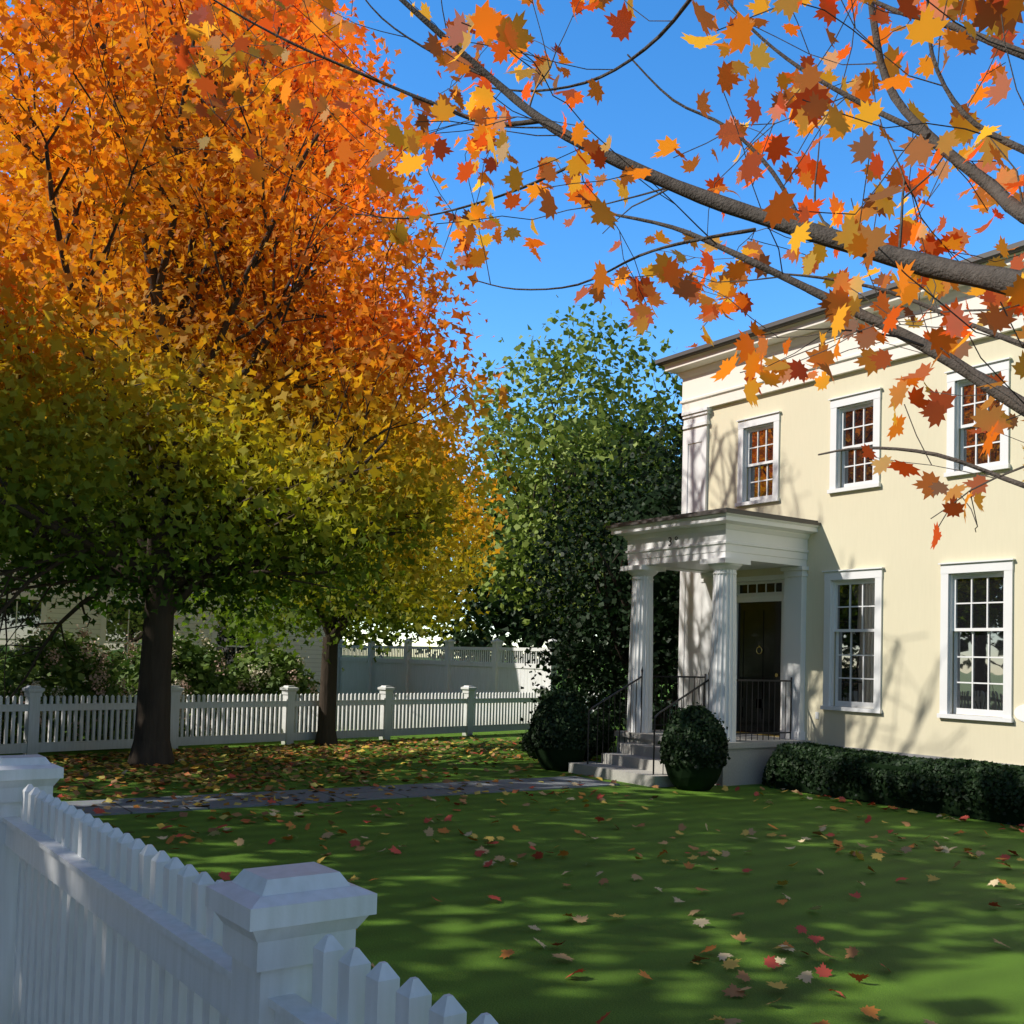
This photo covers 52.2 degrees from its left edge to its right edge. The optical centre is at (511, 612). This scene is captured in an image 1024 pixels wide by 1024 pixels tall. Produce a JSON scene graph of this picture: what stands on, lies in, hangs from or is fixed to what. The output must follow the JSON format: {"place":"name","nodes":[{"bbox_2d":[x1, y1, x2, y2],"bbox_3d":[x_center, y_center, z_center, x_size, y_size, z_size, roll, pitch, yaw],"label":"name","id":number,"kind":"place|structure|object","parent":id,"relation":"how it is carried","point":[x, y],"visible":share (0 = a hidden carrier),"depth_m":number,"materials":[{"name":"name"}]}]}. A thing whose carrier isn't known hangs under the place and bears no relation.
{"place":"outdoors","nodes":[
{"label":"outdoors","id":0,"kind":"place"},
{"bbox_2d":[0,655,1023,1023],"bbox_3d":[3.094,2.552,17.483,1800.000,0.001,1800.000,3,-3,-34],"label":"lawn","id":1,"kind":"structure","parent":0,"point":[938,951],"depth_m":7.92,"materials":[{"name":"green plant"}]},
{"bbox_2d":[0,611,133,751],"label":"hydrangea shrub","id":2,"kind":"object","parent":1,"relation":"on","point":[70,676],"depth_m":17.29,"materials":[{"name":"green plant"}]},
{"bbox_2d":[0,493,325,718],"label":"neighbour walls","id":3,"kind":"structure","parent":1,"relation":"on","point":[313,653],"depth_m":25.15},
{"bbox_2d":[0,555,260,665],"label":"window frames","id":4,"kind":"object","parent":3,"relation":"attached to","point":[102,624],"depth_m":24.13,"materials":[{"name":"white wood"}]},
{"bbox_2d":[0,541,255,681],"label":"window panes","id":5,"kind":"structure","parent":4,"relation":"in","point":[116,630],"depth_m":24.29,"materials":[{"name":"black glass"}]},
{"bbox_2d":[108,627,249,736],"bbox_3d":[-6.371,1.400,19.791,2.937,2.371,2.964,3,-3,-34],"label":"hydrangea shrub","id":6,"kind":"object","parent":1,"relation":"on","point":[197,670],"depth_m":19.39,"materials":[{"name":"green plant"}]},
{"bbox_2d":[0,754,497,1023],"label":"street fence","id":7,"kind":"object","parent":1,"relation":"on","point":[101,922],"depth_m":2.58,"materials":[{"name":"white wood"}]},
{"bbox_2d":[0,0,516,765],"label":"maple tree","id":8,"kind":"object","parent":1,"relation":"on","point":[48,374],"depth_m":13.86,"materials":[{"name":"orange plant"}]},
{"bbox_2d":[210,642,320,733],"bbox_3d":[-4.897,1.669,21.201,2.567,2.271,2.534,3,-3,-34],"label":"hydrangea shrub","id":9,"kind":"object","parent":1,"relation":"on","point":[276,681],"depth_m":20.76,"materials":[{"name":"plant"}]},
{"bbox_2d":[0,685,605,754],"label":"fence","id":10,"kind":"object","parent":1,"relation":"on","point":[32,707],"visible":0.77,"depth_m":18.87,"materials":[{"name":"white wood"}]},
{"bbox_2d":[135,376,530,745],"bbox_3d":[-3.554,-1.291,19.797,7.050,7.707,7.359,1,-3,13],"label":"tree","id":11,"kind":"object","parent":1,"relation":"on","point":[401,602],"depth_m":18.73,"materials":[{"name":"plant"}]},
{"bbox_2d":[66,776,619,815],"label":"walkway","id":12,"kind":"structure","parent":1,"relation":"on","point":[122,806],"depth_m":12.42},
{"bbox_2d":[46,733,658,837],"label":"fallen leaves","id":13,"kind":"object","parent":1,"relation":"on","point":[161,771],"visible":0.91,"depth_m":14.79,"materials":[{"name":"orange plant"}]},
{"bbox_2d":[338,433,455,652],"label":"tree","id":14,"kind":"object","parent":1,"relation":"on","point":[349,638],"depth_m":40.70,"materials":[{"name":"green plant"}]},
{"bbox_2d":[337,639,556,722],"bbox_3d":[-3.031,1.845,30.202,0.250,2.180,14.350,3,-3,-34],"label":"tall fence","id":15,"kind":"object","parent":1,"relation":"on","point":[406,673],"visible":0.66,"depth_m":28.70,"materials":[{"name":"white wood"}]},
{"bbox_2d":[397,442,622,682],"bbox_3d":[0.235,-1.203,34.198,10.124,9.000,9.828,3,-3,-34],"label":"tree","id":16,"kind":"object","parent":1,"relation":"on","point":[474,638],"depth_m":32.43,"materials":[{"name":"plant"}]},
{"bbox_2d":[46,742,1023,1023],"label":"lawn leaves","id":17,"kind":"object","parent":1,"relation":"on","point":[732,990],"visible":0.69,"depth_m":9.18,"materials":[{"name":"orange plant"}]},
{"bbox_2d":[519,728,601,761],"bbox_3d":[0.835,2.261,18.005,1.354,0.882,1.746,3,-3,-34],"label":"low shrub","id":18,"kind":"object","parent":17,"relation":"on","point":[525,741],"depth_m":17.74,"materials":[{"name":"green plant"}]},
{"bbox_2d":[590,713,616,754],"bbox_3d":[1.154,2.294,19.282,1.562,0.994,1.797,3,-3,-34],"label":"shrub","id":19,"kind":"object","parent":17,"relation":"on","point":[593,718],"depth_m":18.83,"materials":[{"name":"green plant"}]},
{"bbox_2d":[432,295,682,689],"bbox_3d":[1.685,-2.660,27.703,8.605,11.423,8.143,3,-3,-34],"label":"pale tree","id":20,"kind":"object","parent":1,"relation":"on","point":[524,451],"depth_m":26.41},
{"bbox_2d":[527,683,595,770],"bbox_3d":[0.754,1.827,16.167,1.054,1.466,1.026,3,-3,-34],"label":"boxwood shrub","id":21,"kind":"object","parent":1,"relation":"on","point":[580,716],"depth_m":15.87,"materials":[{"name":"green plant"}]},
{"bbox_2d":[476,376,681,680],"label":"tree","id":22,"kind":"object","parent":1,"relation":"on","point":[632,411],"depth_m":40.27,"materials":[{"name":"plant"}]},
{"bbox_2d":[497,406,682,750],"bbox_3d":[2.987,-0.399,20.815,7.464,7.437,6.963,3,-3,-34],"label":"green tree","id":23,"kind":"object","parent":1,"relation":"on","point":[608,673],"depth_m":20.09,"materials":[{"name":"green plant"}]},
{"bbox_2d":[568,730,810,786],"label":"porch steps","id":24,"kind":"structure","parent":1,"relation":"on","point":[630,761],"depth_m":15.00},
{"bbox_2d":[627,569,736,741],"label":"columns","id":25,"kind":"structure","parent":24,"relation":"on","point":[722,677],"depth_m":14.94,"materials":[{"name":"white wood"}]},
{"bbox_2d":[620,557,750,579],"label":"column capitals","id":26,"kind":"object","parent":25,"relation":"on","point":[736,564],"visible":0.92,"depth_m":15.00,"materials":[{"name":"white wood"}]},
{"bbox_2d":[587,667,791,774],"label":"portico iron railings","id":27,"kind":"object","parent":24,"relation":"on","point":[687,695],"visible":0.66,"depth_m":15.67,"materials":[{"name":"black metal"}]},
{"bbox_2d":[658,701,730,790],"bbox_3d":[2.462,1.843,14.158,1.023,1.284,1.014,3,-3,-34],"label":"boxwood shrub","id":28,"kind":"object","parent":1,"relation":"on","point":[668,740],"depth_m":13.85,"materials":[{"name":"green plant"}]},
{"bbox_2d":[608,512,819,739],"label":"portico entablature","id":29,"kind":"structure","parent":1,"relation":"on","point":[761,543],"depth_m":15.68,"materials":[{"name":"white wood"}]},
{"bbox_2d":[606,508,820,528],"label":"portico roof","id":30,"kind":"structure","parent":29,"relation":"on","point":[723,510],"depth_m":15.20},
{"bbox_2d":[707,329,1023,764],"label":"house walls","id":31,"kind":"structure","parent":1,"relation":"on","point":[888,524],"depth_m":14.44,"materials":[{"name":"beige paint"}]},
{"bbox_2d":[736,601,781,734],"bbox_3d":[3.946,0.880,16.591,0.055,2.090,0.950,3,-3,-34],"label":"house door","id":32,"kind":"structure","parent":31,"relation":"in","point":[759,623],"depth_m":16.59,"materials":[{"name":"black wood"}]},
{"bbox_2d":[736,646,779,736],"bbox_3d":[3.896,1.228,16.549,0.080,1.412,1.050,3,-3,-34],"label":"door hardware","id":33,"kind":"object","parent":32,"relation":"attached to","point":[776,675],"visible":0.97,"depth_m":16.46,"materials":[{"name":"metal"}]},
{"bbox_2d":[740,583,781,593],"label":"house door lights","id":34,"kind":"object","parent":31,"relation":"in","point":[761,588],"visible":0.07,"depth_m":16.64},
{"bbox_2d":[662,250,1023,412],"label":"cornice","id":35,"kind":"structure","parent":31,"relation":"on","point":[701,388],"depth_m":15.85,"materials":[{"name":"white wood"}]},
{"bbox_2d":[655,240,1023,366],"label":"roof","id":36,"kind":"structure","parent":35,"relation":"on","point":[818,311],"depth_m":15.73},
{"bbox_2d":[677,357,1015,729],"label":"house trim","id":37,"kind":"structure","parent":31,"relation":"attached to","point":[695,425],"depth_m":15.33,"materials":[{"name":"white wood"}]},
{"bbox_2d":[739,375,1003,716],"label":"window panes","id":38,"kind":"object","parent":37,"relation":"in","point":[964,690],"visible":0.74,"depth_m":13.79,"materials":[{"name":"clear glass"}]},
{"bbox_2d":[762,741,1023,826],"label":"foundation hedge","id":39,"kind":"object","parent":1,"relation":"on","point":[1006,771],"depth_m":12.88,"materials":[{"name":"green plant"}]},
{"bbox_2d":[822,744,1021,765],"bbox_3d":[9.793,2.478,15.615,9.040,0.760,11.440,3,-3,-34],"label":"house foundation","id":40,"kind":"object","parent":1,"relation":"on","point":[917,755],"depth_m":14.15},
{"bbox_2d":[0,0,1023,658],"label":"sky","id":41,"kind":"structure","parent":0,"point":[636,114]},
{"bbox_2d":[169,0,1023,549],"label":"overhead tree","id":42,"kind":"object","parent":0,"point":[841,302],"depth_m":4.63,"materials":[{"name":"orange plant"}]}
]}

